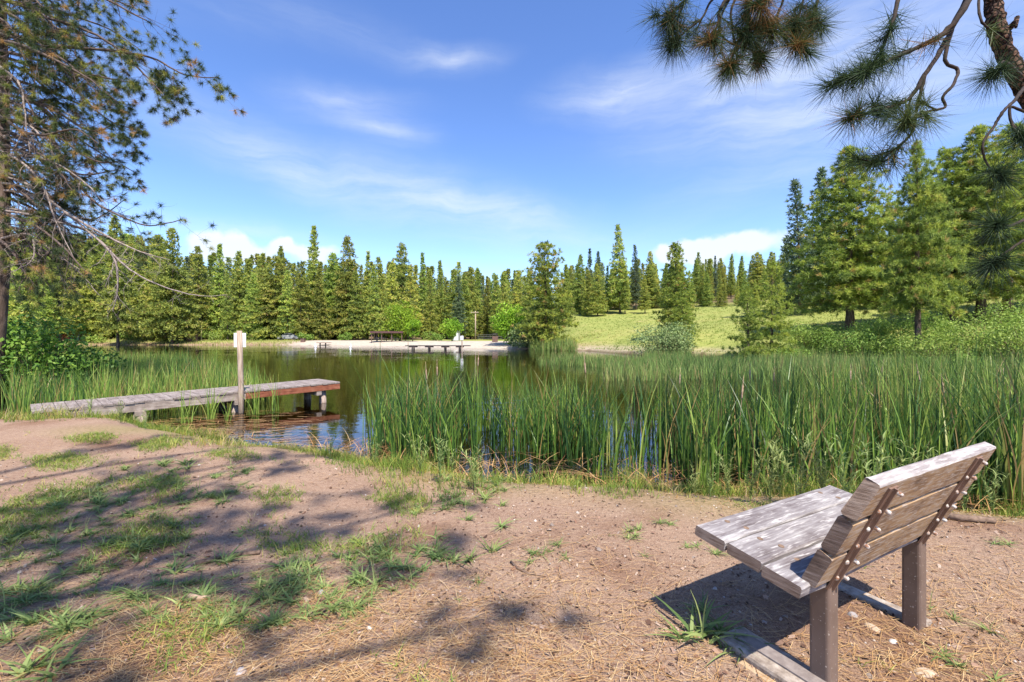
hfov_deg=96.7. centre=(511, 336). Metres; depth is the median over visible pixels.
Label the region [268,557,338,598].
weed rosette
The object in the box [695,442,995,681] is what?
park bench
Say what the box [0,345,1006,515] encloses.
water
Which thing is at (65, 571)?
weed rosette
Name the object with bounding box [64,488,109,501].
weed rosette
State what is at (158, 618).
weed rosette
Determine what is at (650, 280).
forest conifer
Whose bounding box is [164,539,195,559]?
weed rosette
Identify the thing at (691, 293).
forest conifer
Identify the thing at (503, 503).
weed rosette
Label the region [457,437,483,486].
leafy weed
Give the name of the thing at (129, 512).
weed rosette
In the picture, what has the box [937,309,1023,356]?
bank shrub
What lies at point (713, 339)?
meadow grass
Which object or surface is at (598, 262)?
forest conifer
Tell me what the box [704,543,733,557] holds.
weed rosette
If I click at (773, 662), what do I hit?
concrete footing
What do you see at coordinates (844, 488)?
leafy weed
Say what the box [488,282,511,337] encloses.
forest conifer
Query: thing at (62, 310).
bank conifer
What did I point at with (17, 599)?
weed rosette
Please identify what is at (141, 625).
weed rosette
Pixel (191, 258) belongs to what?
forest conifer
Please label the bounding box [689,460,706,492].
leafy weed
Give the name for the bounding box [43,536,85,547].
weed rosette
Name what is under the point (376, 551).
weed rosette
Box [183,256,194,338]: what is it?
forest conifer
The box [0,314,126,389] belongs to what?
leafy bush
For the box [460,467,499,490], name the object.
weed rosette
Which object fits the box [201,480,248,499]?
weed rosette
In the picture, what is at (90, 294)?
bank conifer
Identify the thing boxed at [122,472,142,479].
weed rosette
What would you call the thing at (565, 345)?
reeds
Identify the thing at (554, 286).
forest conifer
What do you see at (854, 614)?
stone
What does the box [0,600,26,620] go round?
weed rosette
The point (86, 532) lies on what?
weed rosette
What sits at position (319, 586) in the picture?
weed rosette
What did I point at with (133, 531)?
weed rosette
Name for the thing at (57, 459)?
thin turf
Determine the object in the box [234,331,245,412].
sign post
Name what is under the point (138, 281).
forest conifer
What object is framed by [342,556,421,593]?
weed rosette
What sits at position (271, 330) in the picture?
forest conifer
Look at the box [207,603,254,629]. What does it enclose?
weed rosette
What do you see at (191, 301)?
forest conifer
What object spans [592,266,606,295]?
forest conifer
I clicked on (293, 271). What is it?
forest conifer
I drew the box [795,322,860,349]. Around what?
bank shrub
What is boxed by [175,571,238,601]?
weed rosette
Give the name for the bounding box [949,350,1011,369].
bank shrub
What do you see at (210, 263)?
forest conifer
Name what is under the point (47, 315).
bank conifer
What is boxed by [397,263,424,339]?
forest conifer
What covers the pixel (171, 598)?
weed rosette
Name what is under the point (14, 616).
weed rosette
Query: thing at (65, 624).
weed rosette
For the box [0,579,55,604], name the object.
weed rosette
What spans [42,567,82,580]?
weed rosette
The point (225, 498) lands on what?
weed rosette
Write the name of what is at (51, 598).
weed rosette
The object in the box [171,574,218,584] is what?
weed rosette
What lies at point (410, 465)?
bank grass
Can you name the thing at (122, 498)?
weed rosette
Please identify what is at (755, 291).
forest conifer
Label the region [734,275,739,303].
forest conifer
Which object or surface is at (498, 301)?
forest conifer
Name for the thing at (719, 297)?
forest conifer
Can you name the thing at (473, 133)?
sky
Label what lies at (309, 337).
forest shrub
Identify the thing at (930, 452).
leafy weed
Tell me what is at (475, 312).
utility pole
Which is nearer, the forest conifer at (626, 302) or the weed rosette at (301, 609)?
the weed rosette at (301, 609)
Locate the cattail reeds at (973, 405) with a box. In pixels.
[336,321,1023,512]
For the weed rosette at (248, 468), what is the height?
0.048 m
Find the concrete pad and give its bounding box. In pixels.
[838,582,931,626]
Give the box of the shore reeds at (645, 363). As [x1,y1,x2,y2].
[535,341,1023,381]
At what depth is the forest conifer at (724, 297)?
77.96 m
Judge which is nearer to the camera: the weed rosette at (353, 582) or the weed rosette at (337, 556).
the weed rosette at (353, 582)
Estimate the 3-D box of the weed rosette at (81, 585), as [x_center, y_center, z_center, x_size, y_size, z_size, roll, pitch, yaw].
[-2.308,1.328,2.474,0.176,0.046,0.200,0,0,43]
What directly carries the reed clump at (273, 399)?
in the water
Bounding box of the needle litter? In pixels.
[0,434,1023,681]
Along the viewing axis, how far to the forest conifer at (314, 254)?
101.57 m
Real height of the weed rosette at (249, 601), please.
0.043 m
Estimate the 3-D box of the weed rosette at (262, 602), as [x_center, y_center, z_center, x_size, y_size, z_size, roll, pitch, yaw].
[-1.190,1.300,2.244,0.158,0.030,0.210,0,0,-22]
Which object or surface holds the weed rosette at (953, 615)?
on the ground at (692, 514)
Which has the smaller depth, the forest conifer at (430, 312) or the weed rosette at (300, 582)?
the weed rosette at (300, 582)
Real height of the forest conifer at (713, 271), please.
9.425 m
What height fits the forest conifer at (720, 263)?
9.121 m
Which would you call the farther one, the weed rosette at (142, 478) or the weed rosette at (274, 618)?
the weed rosette at (142, 478)
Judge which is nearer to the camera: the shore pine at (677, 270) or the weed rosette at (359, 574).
the weed rosette at (359, 574)
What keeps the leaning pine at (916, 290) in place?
on the ground at (692, 514)
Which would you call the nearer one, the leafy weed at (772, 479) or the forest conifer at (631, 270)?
the leafy weed at (772, 479)
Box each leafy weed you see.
[85,392,93,411]
[115,400,123,419]
[142,407,149,426]
[328,431,339,455]
[368,435,383,461]
[403,432,429,470]
[434,425,447,478]
[439,441,457,475]
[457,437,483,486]
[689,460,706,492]
[705,461,718,495]
[715,442,735,498]
[745,454,768,500]
[753,435,781,502]
[767,438,819,494]
[768,438,797,495]
[788,425,840,489]
[822,431,870,491]
[858,430,895,482]
[875,439,922,469]
[925,442,943,458]
[960,470,985,512]
[979,458,1009,513]
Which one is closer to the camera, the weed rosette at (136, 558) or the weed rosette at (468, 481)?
the weed rosette at (136, 558)
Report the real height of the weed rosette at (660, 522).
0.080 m
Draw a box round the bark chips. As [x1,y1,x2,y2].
[0,446,1023,681]
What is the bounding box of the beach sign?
[460,335,462,349]
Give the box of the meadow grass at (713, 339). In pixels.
[560,295,1023,355]
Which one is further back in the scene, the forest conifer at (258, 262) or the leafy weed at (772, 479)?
the forest conifer at (258, 262)
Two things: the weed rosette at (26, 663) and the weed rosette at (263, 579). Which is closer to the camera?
the weed rosette at (26, 663)
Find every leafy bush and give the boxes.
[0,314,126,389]
[5,296,49,368]
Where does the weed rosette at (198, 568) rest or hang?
on the ground at (692, 514)
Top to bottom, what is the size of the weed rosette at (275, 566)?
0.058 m
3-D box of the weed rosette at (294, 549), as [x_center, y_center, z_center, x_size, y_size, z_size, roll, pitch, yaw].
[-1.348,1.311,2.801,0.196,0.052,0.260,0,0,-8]
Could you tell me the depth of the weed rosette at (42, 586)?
2.39 m
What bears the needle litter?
on the ground at (692, 514)
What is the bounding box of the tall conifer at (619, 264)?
[607,224,631,312]
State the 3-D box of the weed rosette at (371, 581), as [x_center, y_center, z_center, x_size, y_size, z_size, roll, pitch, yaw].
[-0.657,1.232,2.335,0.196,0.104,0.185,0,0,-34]
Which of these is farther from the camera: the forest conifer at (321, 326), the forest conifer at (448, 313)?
the forest conifer at (448, 313)
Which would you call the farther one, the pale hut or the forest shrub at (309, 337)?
the forest shrub at (309, 337)
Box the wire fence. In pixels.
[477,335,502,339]
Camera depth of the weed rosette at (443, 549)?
2.71 m
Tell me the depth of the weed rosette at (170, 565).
2.66 m
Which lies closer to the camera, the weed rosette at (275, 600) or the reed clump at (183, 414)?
the weed rosette at (275, 600)
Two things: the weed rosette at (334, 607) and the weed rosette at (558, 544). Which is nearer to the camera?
the weed rosette at (334, 607)
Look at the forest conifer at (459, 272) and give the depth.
115.48 m
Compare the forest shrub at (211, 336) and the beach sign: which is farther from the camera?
the forest shrub at (211, 336)
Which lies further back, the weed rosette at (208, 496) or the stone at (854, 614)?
the weed rosette at (208, 496)
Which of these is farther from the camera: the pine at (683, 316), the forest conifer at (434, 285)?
the forest conifer at (434, 285)
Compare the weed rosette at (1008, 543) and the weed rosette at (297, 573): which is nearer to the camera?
the weed rosette at (297, 573)
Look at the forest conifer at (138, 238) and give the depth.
108.66 m
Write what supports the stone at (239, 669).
on the ground at (692, 514)
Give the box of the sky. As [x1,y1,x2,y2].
[7,0,1023,297]
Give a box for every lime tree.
[381,299,420,340]
[405,319,421,341]
[438,317,463,340]
[489,301,526,345]
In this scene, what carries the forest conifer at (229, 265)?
on the ground at (692, 514)
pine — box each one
[0,0,248,393]
[511,240,578,346]
[627,0,1023,298]
[650,241,699,335]
[660,297,701,348]
[721,284,771,360]
[739,260,800,355]
[772,245,804,309]
[775,145,954,330]
[853,216,895,293]
[857,201,907,305]
[875,140,987,355]
[883,123,1023,322]
[885,145,1019,323]
[961,121,1023,313]
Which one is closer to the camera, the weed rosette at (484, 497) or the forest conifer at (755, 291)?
the weed rosette at (484, 497)
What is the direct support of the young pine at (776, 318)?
on the ground at (692, 514)
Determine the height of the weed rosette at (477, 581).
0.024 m
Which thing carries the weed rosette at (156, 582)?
on the ground at (692, 514)
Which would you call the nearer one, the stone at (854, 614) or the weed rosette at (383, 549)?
the stone at (854, 614)
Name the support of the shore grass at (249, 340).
on the ground at (692, 514)
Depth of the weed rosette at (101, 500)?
3.55 m
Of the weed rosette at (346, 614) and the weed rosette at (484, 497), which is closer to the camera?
the weed rosette at (346, 614)
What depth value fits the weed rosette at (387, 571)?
2.48 m
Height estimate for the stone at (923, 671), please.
0.022 m
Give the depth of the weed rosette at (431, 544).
2.77 m
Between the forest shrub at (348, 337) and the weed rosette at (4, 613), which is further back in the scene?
the forest shrub at (348, 337)
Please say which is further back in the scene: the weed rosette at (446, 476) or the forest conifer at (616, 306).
the forest conifer at (616, 306)
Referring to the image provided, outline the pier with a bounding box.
[405,345,470,349]
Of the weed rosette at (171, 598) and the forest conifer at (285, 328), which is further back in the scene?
the forest conifer at (285, 328)
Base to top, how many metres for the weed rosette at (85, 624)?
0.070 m
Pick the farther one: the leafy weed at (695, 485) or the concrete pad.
the leafy weed at (695, 485)
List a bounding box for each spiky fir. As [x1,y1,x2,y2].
[776,178,821,314]
[803,166,838,304]
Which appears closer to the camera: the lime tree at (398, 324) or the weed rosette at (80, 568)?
the weed rosette at (80, 568)
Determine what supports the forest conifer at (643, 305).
on the ground at (692, 514)
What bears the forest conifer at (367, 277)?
on the ground at (692, 514)
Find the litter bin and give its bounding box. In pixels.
[492,333,497,341]
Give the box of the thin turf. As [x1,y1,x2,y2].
[0,417,898,681]
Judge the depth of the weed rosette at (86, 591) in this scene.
2.37 m
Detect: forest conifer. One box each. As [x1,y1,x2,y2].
[10,236,75,335]
[57,243,87,336]
[63,238,122,337]
[100,236,120,338]
[105,233,134,338]
[111,233,146,335]
[119,245,146,325]
[128,233,177,325]
[129,249,169,340]
[133,234,149,286]
[134,227,203,343]
[141,249,150,296]
[176,265,202,339]
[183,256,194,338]
[187,253,193,271]
[188,245,215,339]
[192,253,204,336]
[198,274,208,338]
[202,243,231,339]
[202,269,218,338]
[206,255,216,293]
[211,270,233,333]
[219,270,237,338]
[221,250,249,334]
[225,257,240,322]
[233,259,255,338]
[233,272,264,339]
[243,254,299,339]
[245,253,275,339]
[255,255,261,286]
[268,245,291,315]
[275,270,297,339]
[285,260,315,339]
[288,262,298,333]
[294,269,314,334]
[296,225,331,339]
[309,265,332,339]
[318,252,343,339]
[322,268,335,303]
[326,235,370,337]
[329,265,346,338]
[338,270,370,339]
[362,250,376,338]
[362,263,385,339]
[371,257,388,338]
[378,267,402,337]
[379,242,419,339]
[379,259,401,339]
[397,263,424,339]
[412,264,419,319]
[416,252,427,338]
[420,270,436,331]
[420,270,438,337]
[420,278,436,337]
[432,260,448,338]
[434,274,445,310]
[439,268,466,337]
[445,261,466,320]
[450,276,468,333]
[456,273,477,338]
[462,268,482,338]
[469,267,486,338]
[474,274,484,330]
[478,275,491,338]
[488,272,497,334]
[488,274,505,339]
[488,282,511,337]
[498,272,515,307]
[499,275,510,337]
[509,270,526,322]
[509,279,515,307]
[513,270,517,301]
[516,273,536,336]
[525,265,556,328]
[553,272,561,309]
[556,264,578,325]
[566,265,575,310]
[569,254,587,313]
[578,269,596,314]
[581,280,588,315]
[585,263,608,315]
[587,248,594,299]
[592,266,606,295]
[593,251,603,303]
[602,265,612,311]
[606,268,616,308]
[612,268,631,308]
[620,270,630,313]
[628,267,638,300]
[630,244,641,309]
[632,262,643,294]
[637,275,653,312]
[638,264,659,307]
[640,251,661,303]
[656,266,669,305]
[671,263,692,304]
[685,270,696,303]
[692,252,701,292]
[692,260,703,301]
[694,265,706,305]
[700,273,715,306]
[704,258,720,295]
[706,258,715,300]
[712,256,718,297]
[715,270,723,306]
[716,258,728,294]
[722,280,727,305]
[726,253,736,298]
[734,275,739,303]
[735,256,746,296]
[738,270,751,302]
[747,255,754,281]
[747,262,752,287]
[748,252,774,297]
[750,280,760,306]
[759,267,770,299]
[766,251,775,296]
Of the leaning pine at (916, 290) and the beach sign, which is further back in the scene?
the beach sign
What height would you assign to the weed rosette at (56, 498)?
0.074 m
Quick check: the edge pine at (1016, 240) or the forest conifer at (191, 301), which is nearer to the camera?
the edge pine at (1016, 240)
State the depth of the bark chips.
2.14 m
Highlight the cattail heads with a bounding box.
[425,352,1004,477]
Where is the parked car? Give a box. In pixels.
[277,333,299,339]
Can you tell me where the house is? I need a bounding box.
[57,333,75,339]
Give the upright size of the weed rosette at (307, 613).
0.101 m
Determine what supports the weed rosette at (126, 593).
on the ground at (692, 514)
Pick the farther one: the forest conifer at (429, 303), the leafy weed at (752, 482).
the forest conifer at (429, 303)
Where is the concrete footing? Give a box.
[719,626,825,681]
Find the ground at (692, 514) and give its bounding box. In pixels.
[0,286,1023,681]
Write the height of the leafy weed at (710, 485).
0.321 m
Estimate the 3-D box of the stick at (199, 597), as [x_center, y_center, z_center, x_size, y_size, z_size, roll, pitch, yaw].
[-1.571,1.309,2.281,0.120,0.031,0.041,0,0,6]
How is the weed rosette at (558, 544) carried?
on the ground at (692, 514)
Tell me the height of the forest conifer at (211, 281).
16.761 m
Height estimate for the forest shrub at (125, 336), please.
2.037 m
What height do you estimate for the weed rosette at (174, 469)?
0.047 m
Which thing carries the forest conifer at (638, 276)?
on the ground at (692, 514)
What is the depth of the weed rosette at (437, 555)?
2.59 m
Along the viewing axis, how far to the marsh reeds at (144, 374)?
11.93 m
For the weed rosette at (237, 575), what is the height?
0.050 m
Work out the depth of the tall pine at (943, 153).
35.13 m
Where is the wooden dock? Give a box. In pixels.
[30,379,339,421]
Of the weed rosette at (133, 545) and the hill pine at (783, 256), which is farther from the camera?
the hill pine at (783, 256)
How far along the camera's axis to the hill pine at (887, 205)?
49.83 m
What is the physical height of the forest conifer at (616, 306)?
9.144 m
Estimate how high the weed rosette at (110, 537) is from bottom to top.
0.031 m
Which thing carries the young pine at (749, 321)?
on the ground at (692, 514)
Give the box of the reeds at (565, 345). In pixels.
[527,334,578,350]
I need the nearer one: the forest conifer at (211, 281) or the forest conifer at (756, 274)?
the forest conifer at (756, 274)
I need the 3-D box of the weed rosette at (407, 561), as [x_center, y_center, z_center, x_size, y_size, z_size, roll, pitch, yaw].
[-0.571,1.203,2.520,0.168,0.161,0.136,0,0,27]
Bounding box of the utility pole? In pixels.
[471,311,478,339]
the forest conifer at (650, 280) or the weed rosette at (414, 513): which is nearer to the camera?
the weed rosette at (414, 513)
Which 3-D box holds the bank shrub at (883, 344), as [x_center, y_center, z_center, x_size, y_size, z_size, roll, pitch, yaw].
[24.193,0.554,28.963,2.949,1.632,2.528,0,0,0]
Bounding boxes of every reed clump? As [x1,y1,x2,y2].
[179,387,197,423]
[192,379,230,419]
[219,399,234,420]
[238,374,263,413]
[266,373,286,411]
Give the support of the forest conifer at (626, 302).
on the ground at (692, 514)
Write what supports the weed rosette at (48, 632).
on the ground at (692, 514)
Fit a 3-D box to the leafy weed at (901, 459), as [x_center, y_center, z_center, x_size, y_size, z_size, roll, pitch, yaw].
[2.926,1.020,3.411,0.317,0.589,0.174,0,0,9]
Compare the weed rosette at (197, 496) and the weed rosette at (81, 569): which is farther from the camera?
the weed rosette at (197, 496)
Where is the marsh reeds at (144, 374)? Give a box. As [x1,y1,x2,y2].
[0,345,275,419]
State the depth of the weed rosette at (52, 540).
2.94 m
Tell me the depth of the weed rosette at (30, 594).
2.35 m
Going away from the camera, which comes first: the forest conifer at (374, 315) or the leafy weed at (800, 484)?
the leafy weed at (800, 484)
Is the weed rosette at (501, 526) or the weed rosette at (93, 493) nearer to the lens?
the weed rosette at (501, 526)
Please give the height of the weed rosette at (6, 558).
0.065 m
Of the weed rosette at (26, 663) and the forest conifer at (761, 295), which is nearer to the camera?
the weed rosette at (26, 663)
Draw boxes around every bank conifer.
[8,216,47,337]
[33,256,64,335]
[38,247,88,340]
[61,251,100,338]
[76,245,111,339]
[91,213,144,344]
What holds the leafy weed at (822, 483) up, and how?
on the ground at (692, 514)
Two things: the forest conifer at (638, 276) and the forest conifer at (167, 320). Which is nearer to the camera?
the forest conifer at (167, 320)
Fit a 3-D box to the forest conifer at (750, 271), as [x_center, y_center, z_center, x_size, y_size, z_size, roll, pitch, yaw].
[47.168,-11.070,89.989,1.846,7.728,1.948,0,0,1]
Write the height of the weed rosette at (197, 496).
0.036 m
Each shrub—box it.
[82,334,107,342]
[115,331,138,339]
[200,329,225,339]
[251,327,266,339]
[297,332,314,340]
[337,331,352,339]
[421,331,444,340]
[766,345,814,357]
[776,319,838,348]
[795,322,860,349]
[813,322,883,355]
[847,316,900,340]
[867,332,922,356]
[880,310,963,341]
[890,323,996,363]
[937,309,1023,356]
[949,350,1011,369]
[964,295,1023,335]
[974,312,1023,361]
[1007,299,1023,332]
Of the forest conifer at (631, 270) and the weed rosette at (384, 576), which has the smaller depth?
the weed rosette at (384, 576)
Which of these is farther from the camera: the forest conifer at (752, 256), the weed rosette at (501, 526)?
the forest conifer at (752, 256)
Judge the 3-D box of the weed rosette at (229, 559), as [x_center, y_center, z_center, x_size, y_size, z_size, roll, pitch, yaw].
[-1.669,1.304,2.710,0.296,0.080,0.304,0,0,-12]
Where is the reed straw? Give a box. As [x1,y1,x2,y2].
[289,428,1023,516]
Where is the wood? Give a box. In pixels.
[14,232,781,322]
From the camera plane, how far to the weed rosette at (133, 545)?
2.88 m
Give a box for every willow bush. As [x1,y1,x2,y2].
[507,323,549,347]
[627,319,696,354]
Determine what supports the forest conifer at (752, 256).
on the ground at (692, 514)
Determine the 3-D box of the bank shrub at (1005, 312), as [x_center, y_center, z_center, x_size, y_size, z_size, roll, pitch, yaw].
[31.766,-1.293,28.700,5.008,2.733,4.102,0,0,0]
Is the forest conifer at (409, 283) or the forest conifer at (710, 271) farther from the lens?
the forest conifer at (409, 283)
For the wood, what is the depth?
153.76 m
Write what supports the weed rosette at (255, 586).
on the ground at (692, 514)
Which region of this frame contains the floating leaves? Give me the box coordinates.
[146,409,325,448]
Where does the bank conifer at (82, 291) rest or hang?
on the ground at (692, 514)
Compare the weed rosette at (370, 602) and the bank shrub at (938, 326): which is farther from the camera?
the bank shrub at (938, 326)
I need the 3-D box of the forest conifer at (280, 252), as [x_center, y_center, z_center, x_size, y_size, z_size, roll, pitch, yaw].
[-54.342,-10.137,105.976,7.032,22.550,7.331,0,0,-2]
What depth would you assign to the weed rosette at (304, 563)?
2.59 m
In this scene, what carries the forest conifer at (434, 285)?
on the ground at (692, 514)
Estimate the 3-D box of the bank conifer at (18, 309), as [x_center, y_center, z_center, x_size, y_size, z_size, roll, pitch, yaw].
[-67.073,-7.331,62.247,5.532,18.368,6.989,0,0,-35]
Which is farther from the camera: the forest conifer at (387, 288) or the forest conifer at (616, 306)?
the forest conifer at (387, 288)
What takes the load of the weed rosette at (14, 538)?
on the ground at (692, 514)
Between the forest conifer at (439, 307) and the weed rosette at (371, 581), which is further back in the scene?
the forest conifer at (439, 307)
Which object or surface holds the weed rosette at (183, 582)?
on the ground at (692, 514)
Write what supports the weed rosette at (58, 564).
on the ground at (692, 514)
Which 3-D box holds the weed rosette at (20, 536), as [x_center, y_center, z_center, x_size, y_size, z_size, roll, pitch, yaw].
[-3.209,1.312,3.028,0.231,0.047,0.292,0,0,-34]
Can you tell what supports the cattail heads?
in the water
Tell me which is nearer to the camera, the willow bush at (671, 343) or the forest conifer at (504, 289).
the willow bush at (671, 343)
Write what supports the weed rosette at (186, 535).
on the ground at (692, 514)
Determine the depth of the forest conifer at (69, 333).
100.49 m
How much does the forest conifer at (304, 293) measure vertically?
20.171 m
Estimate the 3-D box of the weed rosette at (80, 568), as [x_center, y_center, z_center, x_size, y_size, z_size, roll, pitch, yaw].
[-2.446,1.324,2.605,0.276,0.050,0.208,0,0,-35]
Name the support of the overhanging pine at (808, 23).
on the ground at (692, 514)
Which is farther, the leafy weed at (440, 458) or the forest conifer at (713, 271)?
the forest conifer at (713, 271)
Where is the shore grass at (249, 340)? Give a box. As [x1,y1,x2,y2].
[15,332,599,345]
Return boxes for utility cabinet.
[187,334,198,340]
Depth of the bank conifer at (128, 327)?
83.12 m
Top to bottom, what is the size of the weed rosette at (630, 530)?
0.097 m
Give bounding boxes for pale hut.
[453,331,459,340]
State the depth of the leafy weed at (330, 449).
4.99 m
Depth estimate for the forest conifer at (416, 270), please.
136.39 m
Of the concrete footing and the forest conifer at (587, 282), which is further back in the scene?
the forest conifer at (587, 282)
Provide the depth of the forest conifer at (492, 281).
115.31 m
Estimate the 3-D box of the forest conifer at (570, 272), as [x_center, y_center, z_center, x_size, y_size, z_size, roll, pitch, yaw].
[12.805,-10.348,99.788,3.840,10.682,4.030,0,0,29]
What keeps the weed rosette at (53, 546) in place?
on the ground at (692, 514)
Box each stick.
[36,606,56,613]
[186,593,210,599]
[195,550,260,564]
[510,561,542,575]
[947,513,996,522]
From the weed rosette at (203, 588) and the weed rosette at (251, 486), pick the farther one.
the weed rosette at (251, 486)
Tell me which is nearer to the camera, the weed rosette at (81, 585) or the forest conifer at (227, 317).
the weed rosette at (81, 585)
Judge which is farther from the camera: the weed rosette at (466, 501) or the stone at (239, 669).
the weed rosette at (466, 501)
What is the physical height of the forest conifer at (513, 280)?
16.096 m
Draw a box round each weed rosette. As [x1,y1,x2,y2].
[0,519,61,544]
[0,550,34,564]
[0,567,77,611]
[0,576,27,596]
[0,577,69,605]
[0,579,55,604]
[0,581,53,597]
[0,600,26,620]
[0,600,108,648]
[0,606,22,624]
[0,617,42,645]
[0,629,96,681]
[1,583,85,608]
[1,590,45,628]
[2,538,50,552]
[3,561,39,594]
[3,583,49,603]
[4,572,64,592]
[8,498,83,514]
[9,601,78,630]
[13,527,48,540]
[17,544,75,568]
[18,597,127,676]
[18,600,74,624]
[18,619,78,647]
[22,606,51,627]
[29,489,81,500]
[30,528,75,547]
[37,580,64,591]
[38,548,71,559]
[39,552,108,566]
[40,530,65,550]
[40,612,120,633]
[41,606,117,639]
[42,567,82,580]
[42,599,120,625]
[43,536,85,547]
[44,495,72,508]
[47,564,75,575]
[52,518,94,534]
[54,557,104,578]
[60,504,106,521]
[62,559,109,573]
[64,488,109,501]
[65,512,113,538]
[69,514,103,537]
[69,586,102,598]
[71,572,109,589]
[74,519,119,534]
[79,535,125,549]
[82,506,157,521]
[83,585,174,624]
[84,480,114,490]
[84,489,111,495]
[86,489,113,504]
[89,558,125,580]
[91,501,118,513]
[92,482,115,504]
[93,580,136,596]
[98,532,126,544]
[98,582,163,608]
[99,531,148,547]
[100,584,142,600]
[101,536,157,557]
[102,491,140,504]
[105,495,134,506]
[110,584,160,601]
[115,464,132,470]
[117,518,144,538]
[118,598,166,623]
[119,592,173,610]
[120,530,161,549]
[120,536,154,557]
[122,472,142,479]
[122,616,151,632]
[123,548,149,565]
[130,578,197,615]
[132,475,173,487]
[141,501,170,517]
[145,574,185,589]
[145,605,175,624]
[146,557,187,578]
[148,455,173,467]
[149,575,162,588]
[150,548,202,574]
[150,608,198,624]
[155,454,176,463]
[155,512,189,528]
[156,532,181,546]
[164,464,194,477]
[164,475,221,499]
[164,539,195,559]
[164,585,198,608]
[166,492,210,505]
[166,528,199,546]
[169,570,210,599]
[170,457,204,469]
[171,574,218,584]
[172,480,193,489]
[173,576,226,592]
[175,498,202,511]
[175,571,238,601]
[175,595,223,615]
[185,564,208,570]
[185,605,223,627]
[191,575,285,642]
[191,607,229,627]
[195,583,222,615]
[198,590,265,634]
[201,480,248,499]
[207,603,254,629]
[208,471,245,478]
[208,542,257,565]
[210,489,238,502]
[210,490,232,504]
[212,583,227,603]
[212,592,251,626]
[217,568,247,579]
[222,482,259,493]
[233,526,249,536]
[234,608,305,633]
[236,465,254,473]
[241,601,292,633]
[244,568,266,581]
[244,571,275,586]
[245,577,290,593]
[247,578,266,591]
[250,592,282,614]
[254,555,306,574]
[256,567,293,590]
[256,568,287,608]
[258,600,288,628]
[261,577,343,620]
[265,550,316,571]
[266,561,329,587]
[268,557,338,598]
[274,572,317,590]
[276,539,313,555]
[277,573,314,594]
[278,603,325,625]
[280,561,332,595]
[290,547,310,567]
[292,602,330,621]
[293,599,318,620]
[294,552,328,581]
[299,568,328,593]
[303,588,378,617]
[310,581,332,590]
[314,587,392,637]
[315,579,358,606]
[318,573,336,592]
[321,549,361,566]
[322,604,366,634]
[332,586,383,609]
[334,544,372,571]
[337,529,389,545]
[337,572,375,594]
[337,595,359,624]
[340,576,367,588]
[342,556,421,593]
[352,534,396,565]
[354,525,379,555]
[361,570,391,590]
[363,548,396,565]
[371,543,433,573]
[372,543,397,556]
[374,556,397,576]
[377,568,394,580]
[378,566,428,593]
[381,525,441,565]
[397,541,423,571]
[405,535,442,558]
[405,543,457,578]
[407,502,427,514]
[420,534,461,552]
[426,484,465,512]
[428,523,452,538]
[432,535,513,567]
[435,491,476,507]
[438,459,454,481]
[442,488,462,495]
[457,502,478,520]
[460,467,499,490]
[468,575,484,590]
[471,465,514,482]
[471,486,497,499]
[487,486,511,492]
[490,516,516,530]
[494,487,509,505]
[519,546,551,566]
[543,538,569,560]
[613,521,643,539]
[623,518,643,535]
[648,609,776,665]
[650,514,677,525]
[652,592,761,643]
[677,588,741,663]
[680,541,703,551]
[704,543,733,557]
[916,639,1012,681]
[926,589,982,626]
[965,619,1009,641]
[983,536,1020,547]
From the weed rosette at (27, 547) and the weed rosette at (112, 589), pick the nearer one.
the weed rosette at (112, 589)
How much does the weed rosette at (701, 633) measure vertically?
0.214 m
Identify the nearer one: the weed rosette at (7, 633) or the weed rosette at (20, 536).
the weed rosette at (7, 633)
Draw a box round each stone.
[234,666,246,674]
[847,611,857,617]
[864,622,880,631]
[913,667,936,677]
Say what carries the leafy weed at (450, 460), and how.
on the ground at (692, 514)
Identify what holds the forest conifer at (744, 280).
on the ground at (692, 514)
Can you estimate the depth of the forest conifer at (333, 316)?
102.75 m
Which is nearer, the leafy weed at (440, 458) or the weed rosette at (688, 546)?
the weed rosette at (688, 546)
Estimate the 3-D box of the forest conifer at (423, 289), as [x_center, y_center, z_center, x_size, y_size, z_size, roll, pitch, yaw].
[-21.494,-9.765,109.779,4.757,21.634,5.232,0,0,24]
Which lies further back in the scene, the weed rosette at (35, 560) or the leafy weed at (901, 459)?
the leafy weed at (901, 459)
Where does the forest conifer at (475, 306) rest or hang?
on the ground at (692, 514)
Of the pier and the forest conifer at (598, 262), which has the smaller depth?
the pier
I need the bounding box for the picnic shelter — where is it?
[370,331,405,341]
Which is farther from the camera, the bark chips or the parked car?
the parked car
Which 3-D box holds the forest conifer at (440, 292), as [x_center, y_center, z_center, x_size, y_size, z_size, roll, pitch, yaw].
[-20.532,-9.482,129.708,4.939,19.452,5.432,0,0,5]
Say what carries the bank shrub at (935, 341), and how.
on the ground at (692, 514)
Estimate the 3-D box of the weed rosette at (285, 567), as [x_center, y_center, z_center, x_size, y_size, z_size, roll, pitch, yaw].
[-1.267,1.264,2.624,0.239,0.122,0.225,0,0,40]
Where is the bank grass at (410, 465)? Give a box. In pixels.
[0,402,1023,518]
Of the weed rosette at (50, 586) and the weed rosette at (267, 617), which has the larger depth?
the weed rosette at (50, 586)
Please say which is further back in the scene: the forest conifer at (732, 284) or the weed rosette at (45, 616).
the forest conifer at (732, 284)
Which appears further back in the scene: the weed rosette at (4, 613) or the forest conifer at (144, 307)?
the forest conifer at (144, 307)
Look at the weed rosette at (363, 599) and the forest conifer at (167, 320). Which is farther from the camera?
the forest conifer at (167, 320)
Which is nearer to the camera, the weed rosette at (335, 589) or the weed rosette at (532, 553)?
the weed rosette at (335, 589)
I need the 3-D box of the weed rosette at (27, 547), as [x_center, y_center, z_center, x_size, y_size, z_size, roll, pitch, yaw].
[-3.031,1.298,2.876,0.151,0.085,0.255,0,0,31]

